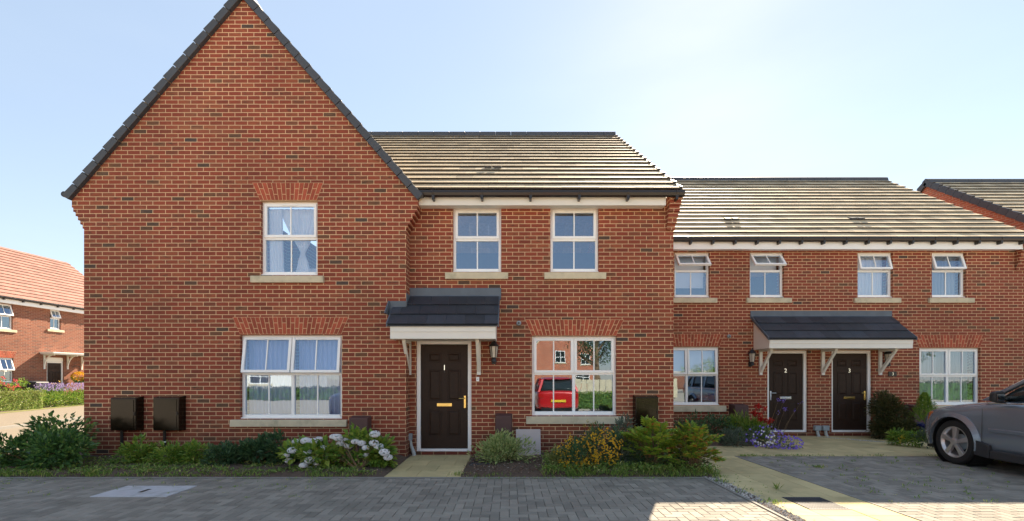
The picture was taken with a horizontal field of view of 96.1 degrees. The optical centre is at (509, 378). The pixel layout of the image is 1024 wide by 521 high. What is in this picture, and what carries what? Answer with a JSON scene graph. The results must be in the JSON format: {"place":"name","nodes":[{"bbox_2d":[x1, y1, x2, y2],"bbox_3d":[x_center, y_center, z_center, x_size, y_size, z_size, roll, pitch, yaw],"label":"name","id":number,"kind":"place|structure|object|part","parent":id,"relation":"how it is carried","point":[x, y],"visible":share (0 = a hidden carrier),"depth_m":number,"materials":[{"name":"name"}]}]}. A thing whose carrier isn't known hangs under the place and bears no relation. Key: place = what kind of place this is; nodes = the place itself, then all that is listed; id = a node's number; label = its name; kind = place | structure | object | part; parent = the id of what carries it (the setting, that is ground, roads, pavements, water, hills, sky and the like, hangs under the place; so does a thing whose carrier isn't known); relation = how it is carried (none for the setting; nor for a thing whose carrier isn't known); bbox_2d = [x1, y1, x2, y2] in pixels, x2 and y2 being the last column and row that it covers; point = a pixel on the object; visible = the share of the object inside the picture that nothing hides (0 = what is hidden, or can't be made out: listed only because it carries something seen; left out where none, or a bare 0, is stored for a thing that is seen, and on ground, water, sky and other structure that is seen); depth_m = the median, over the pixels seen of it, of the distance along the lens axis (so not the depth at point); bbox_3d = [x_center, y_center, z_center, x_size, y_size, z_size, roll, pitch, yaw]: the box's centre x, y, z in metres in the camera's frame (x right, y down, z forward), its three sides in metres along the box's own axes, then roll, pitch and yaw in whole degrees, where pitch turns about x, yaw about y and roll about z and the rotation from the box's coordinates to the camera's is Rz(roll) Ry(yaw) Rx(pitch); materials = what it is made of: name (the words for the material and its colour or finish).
{"place":"outdoors","nodes":[
{"label":"outdoors","id":0,"kind":"place"},
{"bbox_2d":[0,405,83,449],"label":"side road","id":1,"kind":"structure","parent":0,"point":[11,418],"depth_m":17.20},
{"bbox_2d":[0,417,83,429],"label":"kerb","id":2,"kind":"structure","parent":1,"relation":"on","point":[9,427],"depth_m":13.34,"materials":[{"name":"concrete"}]},
{"bbox_2d":[0,404,83,413],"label":"grass strip","id":3,"kind":"object","parent":1,"relation":"on","point":[41,408],"depth_m":21.61,"materials":[{"name":"green plant"}]},
{"bbox_2d":[61,0,684,456],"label":"brick house","id":4,"kind":"structure","parent":0,"point":[439,262],"depth_m":8.21,"materials":[{"name":"red brick"}]},
{"bbox_2d":[111,396,143,455],"bbox_3d":[-6.737,0.870,8.113,0.471,1.099,0.180,0,0,0],"label":"meter box","id":5,"kind":"object","parent":4,"relation":"attached to","point":[127,413],"visible":0.94,"depth_m":8.03,"materials":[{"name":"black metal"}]},
{"bbox_2d":[153,396,185,446],"bbox_3d":[-5.992,0.866,8.113,0.476,1.109,0.180,0,0,0],"label":"meter box","id":6,"kind":"object","parent":4,"relation":"attached to","point":[169,413],"visible":0.93,"depth_m":8.03,"materials":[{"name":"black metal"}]},
{"bbox_2d":[249,340,290,413],"bbox_3d":[-4.353,-0.019,8.450,0.830,1.429,0.078,0,0,0],"label":"curtain","id":7,"kind":"object","parent":4,"relation":"hanging from","point":[280,389],"visible":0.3,"depth_m":8.45,"materials":[{"name":"white fabric"}]},
{"bbox_2d":[269,209,283,271],"bbox_3d":[-4.232,-2.476,8.369,0.280,1.187,0.042,0,0,-1],"label":"curtain","id":8,"kind":"object","parent":4,"relation":"hanging from","point":[276,247],"visible":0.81,"depth_m":8.37,"materials":[{"name":"white fabric"}]},
{"bbox_2d":[250,202,323,282],"bbox_3d":[-3.943,-2.425,8.247,1.293,1.462,0.195,0,0,0],"label":"window","id":9,"kind":"structure","parent":4,"relation":"in","point":[253,279],"depth_m":8.25,"materials":[{"name":"white plastic"}]},
{"bbox_2d":[230,335,347,426],"bbox_3d":[-3.917,0.048,8.247,2.070,1.631,0.195,0,0,0],"label":"window","id":10,"kind":"structure","parent":4,"relation":"in","point":[291,370],"depth_m":8.24,"materials":[{"name":"white plastic"}]},
{"bbox_2d":[282,209,313,271],"bbox_3d":[-3.827,-2.481,8.419,0.743,1.216,0.031,0,0,0],"label":"curtain","id":11,"kind":"object","parent":4,"relation":"hanging from","point":[302,221],"visible":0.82,"depth_m":8.42,"materials":[{"name":"white fabric"}]},
{"bbox_2d":[299,340,340,413],"bbox_3d":[-3.441,-0.019,8.450,0.820,1.429,0.077,0,0,0],"label":"curtain","id":12,"kind":"object","parent":4,"relation":"hanging from","point":[329,394],"visible":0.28,"depth_m":8.45,"materials":[{"name":"white fabric"}]},
{"bbox_2d":[409,433,415,455],"bbox_3d":[-1.780,1.223,8.457,0.143,0.406,0.112,0,0,0],"label":"cable duct","id":13,"kind":"object","parent":4,"relation":"attached to","point":[411,444],"visible":1,"depth_m":8.42,"materials":[{"name":"grey plastic"}]},
{"bbox_2d":[417,341,470,450],"bbox_3d":[-1.212,0.331,8.605,1.022,2.064,0.114,0,0,0],"label":"door","id":14,"kind":"structure","parent":4,"relation":"in","point":[443,367],"depth_m":8.61,"materials":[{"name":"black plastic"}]},
{"bbox_2d":[445,209,507,278],"bbox_3d":[-0.601,-2.490,8.560,1.162,1.332,0.195,0,0,0],"label":"window","id":15,"kind":"structure","parent":4,"relation":"in","point":[477,273],"depth_m":8.56,"materials":[{"name":"white plastic"}]},
{"bbox_2d":[489,341,498,363],"bbox_3d":[-0.282,-0.487,8.414,0.196,0.460,0.201,0,0,0],"label":"wall lantern","id":16,"kind":"object","parent":4,"relation":"attached to","point":[493,346],"depth_m":8.36,"materials":[{"name":"black metal"}]},
{"bbox_2d":[544,209,605,278],"bbox_3d":[1.215,-2.490,8.560,1.137,1.332,0.195,0,0,0],"label":"window","id":17,"kind":"structure","parent":4,"relation":"in","point":[573,273],"depth_m":8.56,"materials":[{"name":"white plastic"}]},
{"bbox_2d":[526,336,624,423],"bbox_3d":[1.217,0.035,8.560,1.814,1.623,0.195,0,0,0],"label":"window","id":18,"kind":"structure","parent":4,"relation":"in","point":[529,419],"depth_m":8.56,"materials":[{"name":"white plastic"}]},
{"bbox_2d":[633,395,657,427],"bbox_3d":[2.498,0.866,8.425,0.434,1.107,0.180,0,0,0],"label":"meter box","id":19,"kind":"object","parent":4,"relation":"attached to","point":[644,406],"visible":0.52,"depth_m":8.34,"materials":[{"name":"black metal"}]},
{"bbox_2d":[0,478,784,520],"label":"driveway","id":20,"kind":"structure","parent":0,"point":[425,499],"depth_m":5.30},
{"bbox_2d":[90,486,196,496],"bbox_3d":[-4.560,1.421,5.780,0.912,0.019,0.552,0,0,0],"label":"manhole cover","id":21,"kind":"object","parent":20,"relation":"on","point":[144,491],"visible":0.99,"depth_m":5.74,"materials":[{"name":"metal"}]},
{"bbox_2d":[439,479,598,520],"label":"driveway bed","id":22,"kind":"object","parent":20,"relation":"attached to","point":[500,503],"visible":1,"depth_m":5.17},
{"bbox_2d":[385,455,470,476],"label":"path","id":23,"kind":"structure","parent":0,"point":[429,466],"depth_m":7.39,"materials":[{"name":"beige concrete"}]},
{"bbox_2d":[0,0,1023,274],"label":"sky","id":24,"kind":"structure","parent":0,"point":[906,92],"materials":[{"name":"blue"}]},
{"bbox_2d":[674,436,936,520],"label":"path","id":25,"kind":"structure","parent":0,"point":[732,465],"depth_m":6.78,"materials":[{"name":"beige concrete"}]},
{"bbox_2d":[705,436,893,520],"bbox_3d":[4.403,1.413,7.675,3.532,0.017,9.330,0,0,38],"label":"gravel","id":26,"kind":"structure","parent":25,"relation":"on","point":[776,509],"depth_m":5.41,"materials":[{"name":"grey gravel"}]},
{"bbox_2d":[782,497,851,509],"bbox_3d":[3.470,1.427,5.225,0.452,0.023,0.522,0,0,0],"label":"manhole cover","id":27,"kind":"object","parent":25,"relation":"on","point":[814,503],"visible":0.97,"depth_m":5.20,"materials":[{"name":"beige concrete"}]},
{"bbox_2d":[884,427,911,446],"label":"ground plant","id":28,"kind":"object","parent":25,"relation":"on","point":[892,434],"visible":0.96,"depth_m":9.72,"materials":[{"name":"green plant"}]},
{"bbox_2d":[898,428,925,447],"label":"ground plant","id":29,"kind":"object","parent":25,"relation":"on","point":[915,444],"visible":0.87,"depth_m":9.48,"materials":[{"name":"green plant"}]},
{"bbox_2d":[904,404,923,422],"bbox_3d":[9.854,1.032,11.141,0.371,0.774,0.290,0,0,0],"label":"gas box","id":30,"kind":"object","parent":25,"relation":"on","point":[911,406],"visible":0.23,"depth_m":11.05,"materials":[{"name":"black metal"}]},
{"bbox_2d":[912,427,932,448],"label":"ground plant","id":31,"kind":"object","parent":25,"relation":"on","point":[920,432],"visible":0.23,"depth_m":9.37,"materials":[{"name":"green plant"}]},
{"bbox_2d":[738,456,1023,520],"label":"driveway","id":32,"kind":"structure","parent":0,"point":[937,504],"depth_m":6.26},
{"bbox_2d":[925,379,1023,466],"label":"parked car","id":33,"kind":"object","parent":32,"relation":"on","point":[984,434],"visible":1,"depth_m":7.14,"materials":[{"name":"grey paint"}]},
{"bbox_3d":[8.133,0.039,5.443,1.635,0.662,3.347,0,0,4],"label":"window glass","id":34,"kind":"part","parent":33,"relation":"part of","materials":[{"name":"grey glass"}]},
{"bbox_2d":[917,179,1023,230],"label":"gable end house","id":35,"kind":"structure","parent":0,"point":[1000,200],"depth_m":14.46,"materials":[{"name":"red brick"}]},
{"label":"ground","id":36,"kind":"structure","parent":0,"visible":0},
{"bbox_2d":[0,404,80,411],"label":"flower bed","id":37,"kind":"object","parent":36,"relation":"on","point":[28,409],"depth_m":22.27,"materials":[{"name":"soil"}]},
{"bbox_2d":[0,376,37,392],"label":"rose bush","id":38,"kind":"object","parent":37,"relation":"on","point":[14,386],"visible":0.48,"depth_m":21.21,"materials":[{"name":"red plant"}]},
{"bbox_2d":[0,389,45,410],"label":"box hedge","id":39,"kind":"object","parent":37,"relation":"on","point":[10,400],"visible":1,"depth_m":20.56,"materials":[{"name":"green plant"}]},
{"bbox_2d":[26,381,48,403],"bbox_3d":[-23.540,0.721,22.964,0.608,1.159,0.613,0,0,5],"label":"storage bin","id":40,"kind":"object","parent":37,"relation":"on","point":[32,384],"visible":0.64,"depth_m":22.73,"materials":[{"name":"grey plastic"}]},
{"bbox_2d":[34,382,83,406],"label":"lavender","id":41,"kind":"object","parent":37,"relation":"on","point":[62,399],"visible":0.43,"depth_m":23.41,"materials":[{"name":"green plant"}]},
{"bbox_2d":[0,246,83,404],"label":"detached house","id":42,"kind":"structure","parent":36,"relation":"on","point":[41,318],"depth_m":24.06,"materials":[{"name":"red brick"}]},
{"bbox_2d":[0,303,16,332],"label":"window","id":43,"kind":"structure","parent":42,"relation":"in","point":[2,329],"depth_m":22.04,"materials":[{"name":"white plastic"}]},
{"bbox_2d":[0,358,17,384],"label":"window","id":44,"kind":"structure","parent":42,"relation":"in","point":[11,362],"depth_m":22.06,"materials":[{"name":"white plastic"}]},
{"bbox_2d":[47,361,62,399],"bbox_3d":[-23.888,0.130,24.162,0.115,1.979,0.843,0,0,5],"label":"door","id":45,"kind":"structure","parent":42,"relation":"in","point":[54,369],"depth_m":24.20,"materials":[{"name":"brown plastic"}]},
{"bbox_2d":[47,310,63,332],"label":"window","id":46,"kind":"structure","parent":42,"relation":"in","point":[58,316],"depth_m":24.20,"materials":[{"name":"white plastic"}]},
{"bbox_2d":[70,371,83,382],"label":"flowering shrub","id":47,"kind":"object","parent":42,"relation":"hanging from","point":[75,379],"visible":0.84,"depth_m":24.81,"materials":[{"name":"orange plant"}]},
{"bbox_2d":[0,452,411,476],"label":"flower bed","id":48,"kind":"object","parent":36,"relation":"on","point":[385,471],"visible":0.22,"depth_m":6.76,"materials":[{"name":"soil"}]},
{"bbox_2d":[0,410,100,469],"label":"shrub","id":49,"kind":"object","parent":48,"relation":"on","point":[45,444],"visible":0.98,"depth_m":7.14,"materials":[{"name":"green plant"}]},
{"bbox_2d":[110,432,164,464],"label":"shrub","id":50,"kind":"object","parent":48,"relation":"on","point":[127,450],"visible":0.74,"depth_m":7.38,"materials":[{"name":"green plant"}]},
{"bbox_2d":[140,439,184,464],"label":"shrub","id":51,"kind":"object","parent":48,"relation":"on","point":[171,449],"visible":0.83,"depth_m":7.32,"materials":[{"name":"green plant"}]},
{"bbox_2d":[174,438,213,464],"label":"shrub","id":52,"kind":"object","parent":48,"relation":"on","point":[192,447],"visible":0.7,"depth_m":7.40,"materials":[{"name":"green plant"}]},
{"bbox_2d":[199,439,239,465],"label":"shrub","id":53,"kind":"object","parent":48,"relation":"on","point":[227,452],"visible":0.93,"depth_m":7.28,"materials":[{"name":"green plant"}]},
{"bbox_2d":[232,427,303,464],"bbox_3d":[-3.922,1.156,7.483,1.378,0.735,0.771,0,0,0],"label":"shrub","id":54,"kind":"object","parent":48,"relation":"on","point":[261,447],"visible":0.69,"depth_m":7.35,"materials":[{"name":"green plant"}]},
{"bbox_2d":[275,422,397,468],"bbox_3d":[-2.640,1.099,7.267,1.828,0.844,1.078,0,0,0],"label":"hydrangea","id":55,"kind":"object","parent":48,"relation":"on","point":[377,450],"visible":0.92,"depth_m":7.04,"materials":[{"name":"white plant"}]},
{"bbox_2d":[349,416,370,453],"bbox_3d":[-2.626,1.044,8.098,0.346,0.752,0.210,0,0,0],"label":"gas box","id":56,"kind":"object","parent":48,"relation":"on","point":[360,422],"visible":0.4,"depth_m":8.01,"materials":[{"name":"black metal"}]},
{"bbox_2d":[0,450,1009,504],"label":"weeds","id":57,"kind":"object","parent":48,"relation":"on","point":[569,470],"visible":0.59,"depth_m":6.74,"materials":[{"name":"green plant"}]},
{"bbox_2d":[0,477,703,478],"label":"kerb","id":58,"kind":"structure","parent":36,"relation":"on","point":[346,477],"depth_m":6.54,"materials":[{"name":"concrete"}]},
{"bbox_2d":[461,452,713,476],"bbox_3d":[1.135,1.394,7.590,3.650,0.096,2.020,0,0,0],"label":"flower bed","id":59,"kind":"object","parent":36,"relation":"on","point":[535,473],"visible":0.28,"depth_m":6.76,"materials":[{"name":"soil"}]},
{"bbox_2d":[0,454,707,473],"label":"bark chippings","id":60,"kind":"object","parent":59,"relation":"on","point":[375,468],"visible":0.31,"depth_m":6.98,"materials":[{"name":"brown wood"}]},
{"bbox_2d":[469,459,489,465],"bbox_3d":[-0.473,1.387,7.550,0.328,0.066,0.400,0,0,0],"label":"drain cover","id":61,"kind":"object","parent":59,"relation":"on","point":[477,462],"visible":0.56,"depth_m":7.39,"materials":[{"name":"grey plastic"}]},
{"bbox_2d":[467,428,538,464],"bbox_3d":[-0.099,1.143,7.658,1.238,0.668,1.010,0,0,0],"label":"sage bush","id":62,"kind":"object","parent":59,"relation":"on","point":[500,444],"visible":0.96,"depth_m":7.51,"materials":[{"name":"green plant"}]},
{"bbox_2d":[495,413,511,453],"bbox_3d":[-0.103,1.036,8.410,0.314,0.766,0.210,0,0,0],"label":"gas box","id":63,"kind":"object","parent":59,"relation":"on","point":[503,421],"visible":0.47,"depth_m":8.32,"materials":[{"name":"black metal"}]},
{"bbox_2d":[516,429,540,455],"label":"gas meter box","id":64,"kind":"structure","parent":59,"relation":"on","point":[534,435],"depth_m":8.23,"materials":[{"name":"grey plastic"}]},
{"bbox_2d":[543,443,567,469],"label":"variegated shrub","id":65,"kind":"object","parent":59,"relation":"on","point":[555,457],"visible":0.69,"depth_m":6.96,"materials":[{"name":"green plant"}]},
{"bbox_2d":[553,419,625,471],"bbox_3d":[1.248,1.060,7.068,1.199,0.845,0.860,0,0,-20],"label":"flowering bush","id":66,"kind":"object","parent":59,"relation":"on","point":[579,449],"visible":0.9,"depth_m":6.93,"materials":[{"name":"green plant"}]},
{"bbox_2d":[599,411,669,467],"bbox_3d":[2.052,1.015,7.461,1.270,0.939,0.988,0,0,-12],"label":"shrub","id":67,"kind":"object","parent":59,"relation":"on","point":[620,422],"visible":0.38,"depth_m":7.26,"materials":[{"name":"green plant"}]},
{"bbox_2d":[619,415,690,466],"bbox_3d":[2.166,0.996,7.061,0.956,0.856,0.902,0,0,-30],"label":"nandina","id":68,"kind":"object","parent":59,"relation":"on","point":[649,441],"visible":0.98,"depth_m":6.93,"materials":[{"name":"green plant"}]},
{"bbox_2d":[621,448,711,469],"bbox_3d":[2.422,1.252,7.162,1.382,0.451,0.805,0,0,0],"label":"shrub","id":69,"kind":"object","parent":59,"relation":"on","point":[650,459],"visible":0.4,"depth_m":7.00,"materials":[{"name":"green plant"}]},
{"bbox_2d":[664,419,726,470],"bbox_3d":[2.801,1.020,6.953,0.941,0.810,0.715,0,0,0],"label":"nandina","id":70,"kind":"object","parent":59,"relation":"on","point":[694,443],"visible":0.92,"depth_m":6.87,"materials":[{"name":"green plant"}]},
{"bbox_2d":[677,435,772,445],"bbox_3d":[4.635,1.850,9.935,3.330,1.029,2.670,0,0,0],"label":"flower bed","id":71,"kind":"object","parent":36,"relation":"on","point":[714,443],"visible":0.06,"depth_m":9.71,"materials":[{"name":"plant"}]},
{"bbox_2d":[673,409,739,441],"bbox_3d":[4.206,1.074,10.132,1.670,0.857,1.204,0,0,-25],"label":"shrub","id":72,"kind":"object","parent":71,"relation":"on","point":[716,421],"visible":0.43,"depth_m":10.07,"materials":[{"name":"green plant"}]},
{"bbox_2d":[718,426,756,447],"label":"shrub","id":73,"kind":"object","parent":71,"relation":"on","point":[730,437],"visible":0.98,"depth_m":9.55,"materials":[{"name":"green plant"}]},
{"bbox_2d":[729,404,748,436],"bbox_3d":[5.558,1.022,11.141,0.358,0.794,0.290,0,0,0],"label":"gas box","id":74,"kind":"object","parent":71,"relation":"on","point":[739,407],"visible":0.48,"depth_m":11.01,"materials":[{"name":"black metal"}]},
{"bbox_2d":[722,403,774,441],"bbox_3d":[5.252,1.029,10.168,0.833,1.007,1.112,0,0,-42],"label":"crocosmia","id":75,"kind":"object","parent":71,"relation":"on","point":[745,424],"visible":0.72,"depth_m":10.01,"materials":[{"name":"green plant"}]},
{"bbox_2d":[745,423,803,449],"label":"bedding plant","id":76,"kind":"object","parent":71,"relation":"on","point":[779,444],"visible":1,"depth_m":9.27,"materials":[{"name":"purple plant"}]},
{"bbox_2d":[768,398,803,443],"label":"tall flower","id":77,"kind":"object","parent":71,"relation":"on","point":[782,415],"visible":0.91,"depth_m":9.71,"materials":[{"name":"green plant"}]},
{"bbox_2d":[702,476,792,520],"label":"kerb","id":78,"kind":"structure","parent":36,"relation":"on","point":[754,502],"depth_m":5.29,"materials":[{"name":"concrete"}]},
{"bbox_2d":[666,177,1023,435],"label":"terraced house","id":79,"kind":"structure","parent":36,"relation":"on","point":[812,328],"depth_m":11.29,"materials":[{"name":"red brick"}]},
{"bbox_2d":[675,257,702,287],"bbox_3d":[4.482,-2.663,11.555,0.757,0.824,0.046,0,0,0],"label":"roller blind","id":80,"kind":"object","parent":79,"relation":"attached to","point":[682,280],"visible":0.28,"depth_m":11.54,"materials":[{"name":"white fabric"}]},
{"bbox_2d":[673,351,712,376],"bbox_3d":[4.382,-0.392,11.555,1.434,0.717,0.046,0,0,0],"label":"roller blind","id":81,"kind":"object","parent":79,"relation":"attached to","point":[695,357],"visible":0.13,"depth_m":11.54,"materials":[{"name":"white fabric"}]},
{"bbox_2d":[673,253,716,302],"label":"window","id":82,"kind":"structure","parent":79,"relation":"in","point":[707,263],"depth_m":11.32,"materials":[{"name":"white plastic"}]},
{"bbox_2d":[673,347,725,411],"bbox_3d":[4.376,0.030,11.331,1.846,1.588,0.195,0,0,0],"label":"window","id":83,"kind":"structure","parent":79,"relation":"in","point":[686,373],"depth_m":11.33,"materials":[{"name":"white plastic"}]},
{"bbox_2d":[748,348,755,366],"bbox_3d":[5.895,-0.506,11.186,0.196,0.460,0.201,0,0,0],"label":"wall lantern","id":84,"kind":"object","parent":79,"relation":"attached to","point":[751,352],"depth_m":11.14,"materials":[{"name":"black metal"}]},
{"bbox_2d":[750,257,775,269],"bbox_3d":[6.315,-2.855,11.555,0.730,0.438,0.046,0,0,0],"label":"roller blind","id":85,"kind":"object","parent":79,"relation":"attached to","point":[762,260],"visible":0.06,"depth_m":11.54,"materials":[{"name":"white fabric"}]},
{"bbox_2d":[746,253,791,302],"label":"window","id":86,"kind":"structure","parent":79,"relation":"in","point":[782,262],"depth_m":11.32,"materials":[{"name":"white plastic"}]},
{"bbox_2d":[767,351,805,431],"bbox_3d":[6.826,0.325,11.376,0.996,2.005,0.114,0,0,0],"label":"door","id":87,"kind":"structure","parent":79,"relation":"in","point":[786,370],"depth_m":11.38,"materials":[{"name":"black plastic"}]},
{"bbox_2d":[813,425,820,435],"bbox_3d":[7.517,1.308,11.240,0.150,0.296,0.093,0,0,0],"label":"cable duct","id":88,"kind":"object","parent":79,"relation":"attached to","point":[817,428],"visible":0.93,"depth_m":11.20,"materials":[{"name":"grey plastic"}]},
{"bbox_2d":[821,425,828,435],"bbox_3d":[7.716,1.308,11.240,0.150,0.296,0.093,0,0,0],"label":"cable duct","id":89,"kind":"object","parent":79,"relation":"attached to","point":[825,428],"visible":0.97,"depth_m":11.20,"materials":[{"name":"grey plastic"}]},
{"bbox_2d":[832,351,870,431],"bbox_3d":[8.403,0.325,11.376,1.003,2.005,0.114,0,0,0],"label":"door","id":90,"kind":"structure","parent":79,"relation":"in","point":[851,370],"depth_m":11.38,"materials":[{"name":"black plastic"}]},
{"bbox_2d":[858,257,881,294],"bbox_3d":[8.977,-2.530,11.538,0.770,0.996,0.037,0,0,0],"label":"curtain","id":91,"kind":"object","parent":79,"relation":"hanging from","point":[864,283],"visible":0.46,"depth_m":11.54,"materials":[{"name":"white fabric"}]},
{"bbox_2d":[854,253,900,302],"bbox_3d":[9.004,-2.460,11.331,1.129,1.242,0.195,0,0,0],"label":"window","id":92,"kind":"structure","parent":79,"relation":"in","point":[889,266],"depth_m":11.32,"materials":[{"name":"white plastic"}]},
{"bbox_2d":[883,351,891,366],"bbox_3d":[9.197,-0.493,11.186,0.196,0.460,0.201,0,0,0],"label":"wall lantern","id":93,"kind":"object","parent":79,"relation":"attached to","point":[887,354],"depth_m":11.14,"materials":[{"name":"black metal"}]},
{"bbox_2d":[888,372,896,375],"bbox_3d":[9.383,-0.100,11.276,0.199,0.120,0.020,0,0,0],"label":"house number plate","id":94,"kind":"object","parent":79,"relation":"attached to","point":[892,373],"visible":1,"depth_m":11.27,"materials":[{"name":"black metal"}]},
{"bbox_2d":[919,352,967,401],"bbox_3d":[10.797,-0.033,11.588,1.408,1.315,0.104,0,0,0],"label":"curtain","id":95,"kind":"object","parent":79,"relation":"hanging from","point":[938,382],"depth_m":11.57,"materials":[{"name":"white fabric"}]},
{"bbox_2d":[932,257,954,294],"bbox_3d":[10.783,-2.530,11.540,0.744,0.996,0.083,0,0,-1],"label":"curtain","id":96,"kind":"object","parent":79,"relation":"hanging from","point":[938,283],"visible":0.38,"depth_m":11.53,"materials":[{"name":"white fabric"}]},
{"bbox_2d":[919,348,977,408],"bbox_3d":[10.823,0.043,11.331,1.726,1.561,0.195,0,0,0],"label":"window","id":97,"kind":"structure","parent":79,"relation":"in","point":[946,374],"depth_m":11.36,"materials":[{"name":"white plastic"}]},
{"bbox_2d":[928,253,974,302],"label":"window","id":98,"kind":"structure","parent":79,"relation":"in","point":[962,265],"depth_m":11.32,"materials":[{"name":"white plastic"}]},
{"label":"driveway bed","id":99,"kind":"structure","parent":0,"visible":0},
{"bbox_2d":[735,456,924,520],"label":"kerb","id":100,"kind":"structure","parent":99,"relation":"on","point":[838,491],"depth_m":5.64,"materials":[{"name":"concrete"}]},
{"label":"flower bed","id":101,"kind":"structure","parent":0,"visible":0},
{"bbox_2d":[864,389,923,439],"bbox_3d":[8.927,0.881,10.681,1.047,1.240,1.221,0,0,-41],"label":"shrub","id":102,"kind":"object","parent":101,"relation":"on","point":[884,402],"visible":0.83,"depth_m":10.60,"materials":[{"name":"green plant"}]},
{"bbox_2d":[914,422,925,437],"bbox_3d":[9.384,1.195,10.400,0.460,0.350,0.460,0,0,0],"label":"plant pot","id":103,"kind":"object","parent":101,"relation":"on","point":[921,424],"visible":0.23,"depth_m":10.32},
{"bbox_2d":[906,392,937,423],"bbox_3d":[9.381,0.714,10.435,0.724,0.812,0.713,0,0,-29],"label":"conifer","id":104,"kind":"object","parent":103,"relation":"in","point":[924,398],"visible":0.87,"depth_m":10.36,"materials":[{"name":"green plant"}]}
]}

